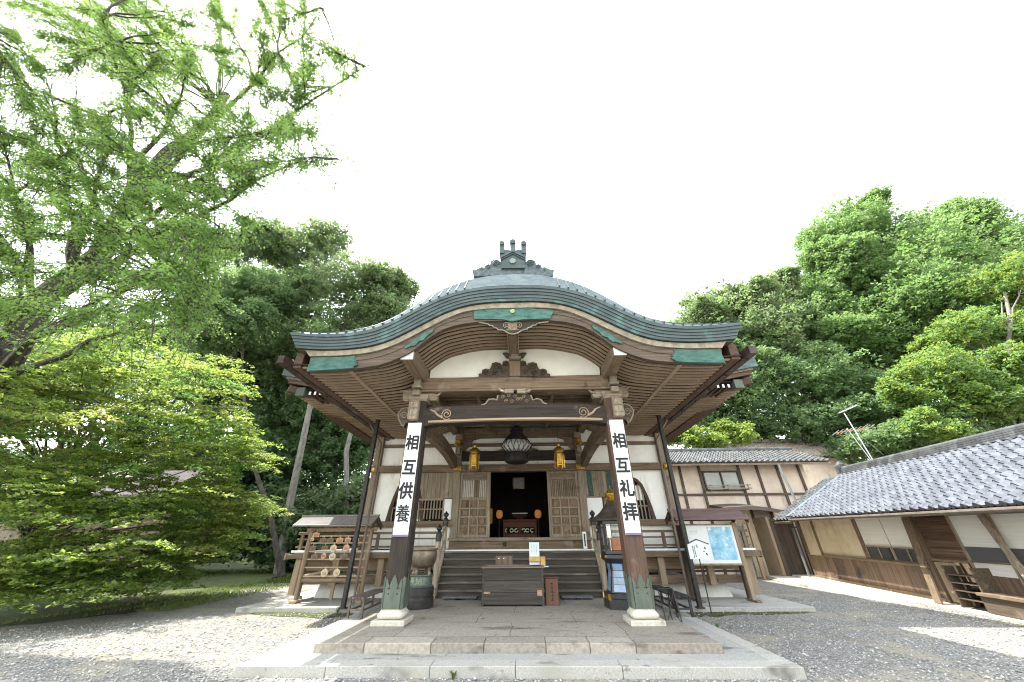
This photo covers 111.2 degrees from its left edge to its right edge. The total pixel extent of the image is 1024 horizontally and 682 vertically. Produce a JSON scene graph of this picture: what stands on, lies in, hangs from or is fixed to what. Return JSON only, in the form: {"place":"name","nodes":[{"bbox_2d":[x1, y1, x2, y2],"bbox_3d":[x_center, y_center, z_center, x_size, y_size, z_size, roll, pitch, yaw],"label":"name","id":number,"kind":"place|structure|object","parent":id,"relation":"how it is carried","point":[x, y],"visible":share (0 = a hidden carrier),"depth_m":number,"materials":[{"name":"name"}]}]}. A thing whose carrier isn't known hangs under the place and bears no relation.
{"place":"outdoors","nodes":[
{"label":"outdoors","id":0,"kind":"place"},
{"bbox_2d":[0,559,346,626],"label":"moss lawn","id":1,"kind":"structure","parent":0,"point":[225,579],"depth_m":11.28,"materials":[{"name":"green plant"}]},
{"bbox_2d":[0,470,202,579],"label":"old shed","id":2,"kind":"structure","parent":1,"relation":"on","point":[185,475],"depth_m":17.96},
{"bbox_2d":[0,293,207,447],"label":"woodland tree","id":3,"kind":"object","parent":1,"relation":"on","point":[162,343],"visible":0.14,"depth_m":31.20,"materials":[{"name":"green plant"}]},
{"bbox_2d":[0,322,253,571],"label":"woodland tree","id":4,"kind":"object","parent":1,"relation":"on","point":[207,401],"visible":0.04,"depth_m":24.59,"materials":[{"name":"green plant"}]},
{"bbox_2d":[0,325,294,613],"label":"japanese maple","id":5,"kind":"object","parent":1,"relation":"on","point":[35,556],"visible":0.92,"depth_m":10.46,"materials":[{"name":"green plant"}]},
{"bbox_2d":[140,217,299,576],"bbox_3d":[-20.933,0.566,24.293,18.348,26.546,6.959,-6,-30,9],"label":"slender tree","id":6,"kind":"object","parent":1,"relation":"on","point":[253,311],"visible":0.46,"depth_m":25.25,"materials":[{"name":"green plant"}]},
{"bbox_2d":[183,336,374,505],"bbox_3d":[-16.680,7.715,27.014,15.278,16.728,9.410,-1,-30,1],"label":"woodland tree","id":7,"kind":"object","parent":1,"relation":"on","point":[325,446],"visible":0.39,"depth_m":25.89,"materials":[{"name":"green plant"}]},
{"bbox_2d":[197,473,369,571],"bbox_3d":[-13.638,11.726,22.814,11.706,5.739,7.581,7,-30,-13],"label":"woodland tree","id":8,"kind":"object","parent":1,"relation":"on","point":[323,503],"visible":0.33,"depth_m":21.38,"materials":[{"name":"green plant"}]},
{"bbox_2d":[155,263,413,490],"bbox_3d":[-23.132,4.483,34.299,30.271,29.674,12.465,-1,-30,1],"label":"backing oak","id":9,"kind":"object","parent":1,"relation":"on","point":[274,335],"visible":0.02,"depth_m":32.05,"materials":[{"name":"green plant"}]},
{"bbox_2d":[273,317,339,573],"bbox_3d":[-13.879,5.529,22.270,3.696,15.731,3.672,19,-35,-30],"label":"leaning pole tree","id":10,"kind":"object","parent":1,"relation":"on","point":[290,500],"visible":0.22,"depth_m":21.95,"materials":[{"name":"grey plant"}]},
{"bbox_2d":[232,210,424,548],"bbox_3d":[-15.863,1.019,27.326,17.200,28.630,9.143,4,-30,-8],"label":"tall oak","id":11,"kind":"object","parent":1,"relation":"on","point":[389,291],"visible":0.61,"depth_m":28.55,"materials":[{"name":"green plant"}]},
{"bbox_2d":[228,548,593,558],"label":"wooded hill","id":12,"kind":"structure","parent":0,"point":[238,555],"depth_m":38.65,"materials":[{"name":"green plant"}]},
{"bbox_2d":[167,458,955,563],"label":"wood foliage","id":13,"kind":"object","parent":12,"relation":"on","point":[209,561],"depth_m":31.00,"materials":[{"name":"green plant"}]},
{"bbox_2d":[0,574,1023,681],"bbox_3d":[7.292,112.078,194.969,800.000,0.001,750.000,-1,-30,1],"label":"gravel ground","id":14,"kind":"structure","parent":0,"point":[231,604],"depth_m":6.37,"materials":[{"name":"grey gravel"}]},
{"bbox_2d":[0,0,390,401],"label":"ginkgo tree","id":15,"kind":"object","parent":14,"relation":"on","point":[24,319],"visible":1,"depth_m":9.60,"materials":[{"name":"green plant"}]},
{"bbox_2d":[251,612,352,618],"bbox_3d":[-5.223,6.810,8.743,2.888,0.001,0.789,-8,-30,14],"label":"moss fringe","id":16,"kind":"object","parent":14,"relation":"on","point":[301,614],"visible":0.92,"depth_m":8.71,"materials":[{"name":"green plant"}]},
{"bbox_2d":[449,670,455,678],"bbox_3d":[-0.782,4.418,4.647,0.132,0.093,0.143,-1,-30,1],"label":"weed tuft","id":17,"kind":"object","parent":14,"relation":"on","point":[453,674],"visible":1,"depth_m":4.63,"materials":[{"name":"green plant"}]},
{"bbox_2d":[9,599,1023,678],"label":"fallen leaves","id":18,"kind":"object","parent":14,"relation":"on","point":[336,611],"visible":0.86,"depth_m":6.33,"materials":[{"name":"brown plant"}]},
{"bbox_2d":[233,659,806,679],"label":"terrace kerb","id":19,"kind":"structure","parent":14,"relation":"on","point":[584,669],"depth_m":4.70,"materials":[{"name":"stone"}]},
{"bbox_2d":[235,587,815,612],"bbox_3d":[0.501,11.472,17.086,14.660,0.150,18.950,-1,-30,1],"label":"hall apron","id":20,"kind":"object","parent":14,"relation":"on","point":[738,601],"visible":0.12,"depth_m":9.17,"materials":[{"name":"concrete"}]},
{"bbox_2d":[288,514,382,603],"bbox_3d":[-5.292,6.364,10.369,2.410,2.195,0.958,-1,-30,1],"label":"votive rack","id":21,"kind":"object","parent":20,"relation":"on","point":[308,521],"visible":0.88,"depth_m":10.38,"materials":[{"name":"wood"}]},
{"bbox_2d":[310,552,318,558],"bbox_3d":[-5.744,6.243,10.217,0.200,0.181,0.037,-1,-30,1],"label":"votive plaque","id":22,"kind":"object","parent":21,"relation":"hanging from","point":[314,556],"visible":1,"depth_m":10.19,"materials":[{"name":"brown wood"}]},
{"bbox_2d":[312,530,319,536],"bbox_3d":[-5.847,5.766,10.491,0.200,0.181,0.037,-1,-30,1],"label":"votive plaque","id":23,"kind":"object","parent":21,"relation":"hanging from","point":[316,534],"visible":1,"depth_m":10.46,"materials":[{"name":"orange wood"}]},
{"bbox_2d":[319,538,326,542],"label":"votive plaque","id":24,"kind":"object","parent":21,"relation":"hanging from","point":[323,540],"visible":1,"depth_m":10.38,"materials":[{"name":"brown wood"}]},
{"bbox_2d":[321,568,327,576],"bbox_3d":[-5.341,6.595,10.002,0.199,0.231,0.037,-1,-30,1],"label":"votive plaque","id":25,"kind":"object","parent":21,"relation":"hanging from","point":[324,572],"visible":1,"depth_m":9.98,"materials":[{"name":"beige wood"}]},
{"bbox_2d":[329,552,335,559],"bbox_3d":[-5.214,6.249,10.194,0.189,0.221,0.037,-1,-30,1],"label":"votive plaque","id":26,"kind":"object","parent":21,"relation":"hanging from","point":[332,556],"visible":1,"depth_m":10.17,"materials":[{"name":"beige wood"}]},
{"bbox_2d":[330,544,336,551],"bbox_3d":[-5.235,6.066,10.297,0.189,0.221,0.037,-1,-30,1],"label":"votive plaque","id":27,"kind":"object","parent":21,"relation":"hanging from","point":[333,548],"visible":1,"depth_m":10.27,"materials":[{"name":"beige wood"}]},
{"bbox_2d":[333,569,339,576],"bbox_3d":[-4.992,6.583,9.996,0.189,0.221,0.037,-1,-30,1],"label":"votive plaque","id":28,"kind":"object","parent":21,"relation":"hanging from","point":[336,572],"visible":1,"depth_m":9.97,"materials":[{"name":"beige wood"}]},
{"bbox_2d":[340,553,347,558],"bbox_3d":[-4.874,6.231,10.191,0.220,0.196,0.037,-1,-30,1],"label":"votive plaque","id":29,"kind":"object","parent":21,"relation":"hanging from","point":[344,556],"visible":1,"depth_m":10.16,"materials":[{"name":"brown wood"}]},
{"bbox_2d":[343,543,349,551],"bbox_3d":[-4.855,6.058,10.288,0.189,0.221,0.037,-1,-30,1],"label":"votive plaque","id":30,"kind":"object","parent":21,"relation":"hanging from","point":[346,547],"visible":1,"depth_m":10.27,"materials":[{"name":"wood"}]},
{"bbox_2d":[276,239,763,626],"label":"temple hall","id":31,"kind":"structure","parent":20,"relation":"on","point":[494,351],"depth_m":9.25,"materials":[{"name":"brown wood"}]},
{"bbox_2d":[385,486,423,520],"bbox_3d":[-3.671,5.557,12.360,1.320,1.420,0.170,-1,-30,1],"label":"bell window","id":32,"kind":"structure","parent":31,"relation":"in","point":[391,511],"depth_m":12.16,"materials":[{"name":"brown wood"}]},
{"bbox_2d":[392,423,421,536],"bbox_3d":[-2.273,2.945,7.677,0.316,2.340,0.031,-1,-30,1],"label":"pillar signboard","id":33,"kind":"object","parent":31,"relation":"attached to","point":[404,504],"visible":1,"depth_m":7.60,"materials":[{"name":"wood"}]},
{"bbox_2d":[417,498,443,519],"bbox_3d":[-2.869,5.831,12.163,1.003,0.660,0.170,-1,-30,1],"label":"lattice window","id":34,"kind":"structure","parent":31,"relation":"in","point":[433,507],"depth_m":12.15,"materials":[{"name":"brown wood"}]},
{"bbox_2d":[457,472,489,537],"bbox_3d":[-1.310,5.621,12.125,1.030,2.050,0.080,-1,-30,1],"label":"door","id":35,"kind":"structure","parent":31,"relation":"in","point":[473,515],"depth_m":12.08,"materials":[{"name":"brown wood"}]},
{"bbox_2d":[469,428,480,469],"bbox_3d":[-1.169,3.114,11.157,0.370,1.820,0.320,-1,-30,1],"label":"gilt hanging lantern","id":36,"kind":"object","parent":31,"relation":"hanging from","point":[474,451],"visible":0.98,"depth_m":10.79,"materials":[{"name":"gold metal"}]},
{"bbox_2d":[496,510,502,537],"bbox_3d":[-0.487,7.084,13.484,0.320,1.048,0.320,-1,-30,1],"label":"altar lamp","id":37,"kind":"object","parent":31,"relation":"on","point":[499,514],"visible":0.87,"depth_m":13.55,"materials":[{"name":"paper"}]},
{"bbox_2d":[501,424,531,464],"bbox_3d":[0.145,3.138,11.439,1.012,1.600,1.012,-1,-30,1],"label":"round hanging lantern","id":38,"kind":"object","parent":31,"relation":"hanging from","point":[516,445],"visible":1,"depth_m":10.99,"materials":[{"name":"metal"}]},
{"bbox_2d":[513,472,524,488],"bbox_3d":[0.257,5.082,14.146,0.460,1.640,0.050,-1,-30,1],"label":"framed tablet","id":39,"kind":"object","parent":31,"relation":"hanging from","point":[518,482],"visible":0.86,"depth_m":13.82,"materials":[{"name":"metal"}]},
{"bbox_2d":[503,519,536,536],"bbox_3d":[0.295,6.951,12.893,1.240,0.688,0.508,-1,-30,1],"label":"altar table","id":40,"kind":"object","parent":31,"relation":"on","point":[519,523],"visible":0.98,"depth_m":12.76,"materials":[{"name":"red wood"}]},
{"bbox_2d":[512,513,527,533],"bbox_3d":[0.322,7.531,14.223,0.640,0.988,0.420,-1,-30,1],"label":"altar stand","id":41,"kind":"object","parent":31,"relation":"on","point":[519,515],"visible":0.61,"depth_m":14.24,"materials":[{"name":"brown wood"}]},
{"bbox_2d":[534,510,540,536],"bbox_3d":[1.012,7.052,13.445,0.320,1.048,0.320,-1,-30,1],"label":"altar lamp","id":42,"kind":"object","parent":31,"relation":"on","point":[537,513],"visible":0.86,"depth_m":13.50,"materials":[{"name":"paper"}]},
{"bbox_2d":[553,429,564,468],"bbox_3d":[1.450,3.058,11.089,0.370,1.820,0.320,-1,-30,1],"label":"gilt hanging lantern","id":43,"kind":"object","parent":31,"relation":"hanging from","point":[559,460],"visible":0.99,"depth_m":10.72,"materials":[{"name":"gold metal"}]},
{"bbox_2d":[548,471,581,536],"bbox_3d":[1.799,5.554,12.044,1.030,2.050,0.080,-1,-30,1],"label":"door","id":44,"kind":"structure","parent":31,"relation":"in","point":[565,515],"depth_m":12.00,"materials":[{"name":"brown wood"}]},
{"bbox_2d":[609,420,641,534],"bbox_3d":[2.415,2.844,7.555,0.317,2.340,0.031,-1,-30,1],"label":"pillar signboard","id":45,"kind":"object","parent":31,"relation":"attached to","point":[627,494],"visible":1,"depth_m":7.48,"materials":[{"name":"wood"}]},
{"bbox_2d":[633,477,655,518],"bbox_3d":[4.164,5.389,12.156,1.320,1.420,0.170,-1,-30,1],"label":"bell window","id":46,"kind":"structure","parent":31,"relation":"in","point":[645,508],"depth_m":12.04,"materials":[{"name":"brown wood"}]},
{"bbox_2d":[665,508,762,602],"bbox_3d":[5.818,6.108,10.140,2.120,2.285,0.945,-1,-30,1],"label":"roofed notice board","id":47,"kind":"object","parent":20,"relation":"on","point":[724,545],"visible":0.87,"depth_m":10.18,"materials":[{"name":"beige paint"}]},
{"bbox_2d":[686,539,711,613],"bbox_3d":[4.860,5.913,8.870,0.587,1.584,0.054,-1,-30,1],"label":"house shaped placard","id":48,"kind":"object","parent":14,"relation":"on","point":[698,549],"visible":0.99,"depth_m":9.11,"materials":[{"name":"white"}]},
{"bbox_2d":[667,418,762,448],"bbox_3d":[14.037,9.621,23.317,6.672,9.286,3.493,-6,-30,11],"label":"shrub by roof","id":49,"kind":"object","parent":14,"relation":"on","point":[724,433],"visible":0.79,"depth_m":24.23,"materials":[{"name":"green plant"}]},
{"bbox_2d":[687,612,803,616],"bbox_3d":[5.764,6.581,8.470,3.301,0.001,0.637,1,-30,-3],"label":"moss fringe","id":50,"kind":"object","parent":14,"relation":"on","point":[716,614],"visible":0.89,"depth_m":8.47,"materials":[{"name":"green plant"}]},
{"bbox_2d":[667,264,828,412],"bbox_3d":[23.943,4.096,32.724,16.652,28.314,13.838,-11,-31,18],"label":"round evergreen","id":51,"kind":"object","parent":14,"relation":"on","point":[765,305],"visible":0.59,"depth_m":34.10,"materials":[{"name":"green plant"}]},
{"bbox_2d":[718,438,847,487],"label":"distant tiled building","id":52,"kind":"structure","parent":14,"relation":"on","point":[816,474],"depth_m":25.25,"materials":[{"name":"beige paint"}]},
{"bbox_2d":[766,577,803,586],"bbox_3d":[9.862,6.364,7.804,0.101,0.096,18.200,-5,-29,8],"label":"footing gutter","id":53,"kind":"object","parent":14,"relation":"on","point":[783,582],"visible":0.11,"depth_m":14.40,"materials":[{"name":"concrete"}]},
{"bbox_2d":[694,337,933,446],"bbox_3d":[23.156,7.630,27.516,22.822,16.912,9.455,-1,-30,1],"label":"dark evergreen","id":54,"kind":"object","parent":14,"relation":"on","point":[825,388],"visible":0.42,"depth_m":27.16,"materials":[{"name":"green plant"}]},
{"bbox_2d":[738,273,1021,464],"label":"hillside","id":55,"kind":"structure","parent":14,"relation":"on","point":[803,334],"depth_m":36.03,"materials":[{"name":"green plant"}]},
{"bbox_2d":[766,575,1022,621],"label":"footing strip","id":56,"kind":"object","parent":14,"relation":"on","point":[841,588],"visible":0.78,"depth_m":11.22,"materials":[{"name":"concrete"}]},
{"bbox_2d":[773,423,1023,619],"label":"tiled house","id":57,"kind":"structure","parent":14,"relation":"on","point":[873,523],"depth_m":10.04,"materials":[{"name":"tile"}]},
{"bbox_2d":[833,404,879,459],"bbox_3d":[16.301,4.644,16.493,2.071,3.273,0.856,-1,-30,1],"label":"rooftop aerial","id":58,"kind":"object","parent":57,"relation":"on","point":[858,429],"visible":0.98,"depth_m":16.70,"materials":[{"name":"silver metal"}]},
{"bbox_2d":[855,518,896,561],"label":"sliding window","id":59,"kind":"structure","parent":57,"relation":"in","point":[877,545],"depth_m":11.65,"materials":[{"name":"beige glass"}]},
{"bbox_2d":[879,517,927,563],"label":"sliding window","id":60,"kind":"structure","parent":57,"relation":"in","point":[903,551],"depth_m":10.80,"materials":[{"name":"beige glass"}]},
{"bbox_2d":[944,514,1023,595],"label":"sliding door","id":61,"kind":"structure","parent":57,"relation":"in","point":[977,544],"depth_m":8.58,"materials":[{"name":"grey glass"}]},
{"bbox_2d":[985,513,1023,579],"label":"sliding door","id":62,"kind":"structure","parent":57,"relation":"in","point":[1010,527],"depth_m":8.02,"materials":[{"name":"grey glass"}]},
{"bbox_2d":[789,184,1023,377],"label":"tree","id":63,"kind":"object","parent":14,"relation":"on","point":[881,279],"visible":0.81,"depth_m":33.80,"materials":[{"name":"green plant"}]},
{"bbox_2d":[817,407,1016,464],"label":"thicket tree","id":64,"kind":"object","parent":14,"relation":"on","point":[885,439],"visible":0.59,"depth_m":22.00,"materials":[{"name":"green plant"}]},
{"bbox_2d":[871,249,1023,442],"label":"lime green tree","id":65,"kind":"object","parent":14,"relation":"on","point":[958,381],"visible":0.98,"depth_m":22.38,"materials":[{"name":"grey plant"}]},
{"bbox_2d":[984,213,1023,230],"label":"edge tree","id":66,"kind":"object","parent":14,"relation":"on","point":[1013,223],"visible":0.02,"depth_m":43.26,"materials":[{"name":"green plant"}]},
{"bbox_2d":[0,0,1023,482],"label":"sky","id":67,"kind":"structure","parent":0,"point":[645,154],"materials":[{"name":"white"}]},
{"bbox_2d":[328,598,708,637],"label":"paving","id":68,"kind":"structure","parent":0,"point":[593,617],"depth_m":6.52,"materials":[{"name":"stone"}]},
{"bbox_2d":[407,548,437,609],"bbox_3d":[-2.180,5.668,8.430,0.690,1.181,0.690,-1,-30,1],"label":"bronze censer","id":69,"kind":"object","parent":68,"relation":"on","point":[421,593],"visible":0.97,"depth_m":8.21,"materials":[{"name":"metal"}]},
{"bbox_2d":[442,595,477,599],"bbox_3d":[-1.356,6.743,9.216,0.900,0.077,0.340,-1,-30,1],"label":"step pad","id":70,"kind":"object","parent":68,"relation":"on","point":[455,597],"visible":1,"depth_m":9.09,"materials":[{"name":"grey rubber"}]},
{"bbox_2d":[481,564,544,605],"bbox_3d":[0.032,6.017,8.671,1.535,0.785,0.750,-1,-30,1],"label":"offertory chest","id":71,"kind":"object","parent":68,"relation":"on","point":[512,584],"visible":0.99,"depth_m":8.38,"materials":[{"name":"brown wood"}]},
{"bbox_2d":[495,556,512,564],"bbox_3d":[-0.206,6.225,9.230,0.460,0.975,0.230,-1,-30,1],"label":"counter box","id":72,"kind":"object","parent":71,"relation":"on","point":[503,560],"visible":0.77,"depth_m":9.34,"materials":[{"name":"brown wood"}]},
{"bbox_2d":[529,542,548,566],"bbox_3d":[0.682,5.518,9.067,0.485,0.545,0.150,-1,-30,1],"label":"sign card","id":73,"kind":"object","parent":71,"relation":"on","point":[535,558],"visible":0.96,"depth_m":9.08,"materials":[{"name":"grey paper"}]},
{"bbox_2d":[544,576,558,604],"bbox_3d":[0.962,6.055,8.511,0.350,0.550,0.300,-1,-30,1],"label":"red wooden box","id":74,"kind":"object","parent":68,"relation":"on","point":[551,591],"visible":1,"depth_m":8.41,"materials":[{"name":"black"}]},
{"bbox_2d":[561,595,592,599],"bbox_3d":[1.692,6.678,9.137,0.800,0.077,0.340,-1,-30,1],"label":"step pad","id":75,"kind":"object","parent":68,"relation":"on","point":[580,597],"visible":1,"depth_m":9.01,"materials":[{"name":"grey rubber"}]},
{"bbox_2d":[590,486,628,610],"bbox_3d":[2.561,4.931,8.585,1.112,2.561,1.214,-1,-30,1],"label":"lantern cabinet","id":76,"kind":"object","parent":68,"relation":"on","point":[614,595],"visible":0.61,"depth_m":8.25,"materials":[{"name":"black paint"}]},
{"bbox_2d":[270,605,767,660],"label":"stone terrace","id":77,"kind":"structure","parent":0,"point":[732,650],"depth_m":5.13,"materials":[{"name":"stone"}]},
{"bbox_2d":[252,606,380,658],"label":"terrace kerb","id":78,"kind":"structure","parent":77,"relation":"on","point":[289,646],"depth_m":6.15,"materials":[{"name":"stone"}]},
{"bbox_2d":[346,589,382,617],"bbox_3d":[-3.421,6.223,8.348,0.350,0.383,1.580,-1,-30,1],"label":"slatted bench","id":79,"kind":"object","parent":78,"relation":"on","point":[363,596],"visible":0.79,"depth_m":7.95,"materials":[{"name":"brown wood"}]},
{"bbox_2d":[313,637,723,653],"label":"step stones","id":80,"kind":"object","parent":77,"relation":"on","point":[525,645],"visible":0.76,"depth_m":5.28,"materials":[{"name":"grey stone"}]},
{"bbox_2d":[653,587,682,622],"bbox_3d":[3.109,5.298,7.023,0.383,0.604,0.660,-1,-30,1],"label":"umbrella stand","id":81,"kind":"object","parent":77,"relation":"on","point":[674,602],"visible":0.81,"depth_m":6.98,"materials":[{"name":"metal"}]},
{"bbox_2d":[652,585,693,616],"bbox_3d":[3.756,6.237,8.457,0.370,0.383,2.100,-1,-30,1],"label":"slatted bench","id":82,"kind":"object","parent":77,"relation":"on","point":[680,596],"visible":0.6,"depth_m":7.83,"materials":[{"name":"black paint"}]},
{"bbox_2d":[659,605,788,660],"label":"terrace kerb","id":83,"kind":"structure","parent":77,"relation":"on","point":[762,652],"depth_m":5.91,"materials":[{"name":"stone"}]},
{"bbox_2d":[668,447,831,579],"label":"half timbered house","id":84,"kind":"structure","parent":0,"point":[760,488],"depth_m":18.00,"materials":[{"name":"beige paint"}]},
{"bbox_2d":[701,470,751,490],"bbox_3d":[11.095,7.231,18.216,2.200,0.980,0.448,-1,-30,1],"label":"upper window","id":85,"kind":"structure","parent":84,"relation":"in","point":[713,480],"depth_m":18.36,"materials":[{"name":"white glass"}]},
{"bbox_2d":[736,526,756,574],"bbox_3d":[10.919,10.016,16.822,0.900,2.000,0.050,-1,-30,1],"label":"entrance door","id":86,"kind":"structure","parent":84,"relation":"in","point":[738,527],"depth_m":16.96,"materials":[{"name":"brown wood"}]}
]}

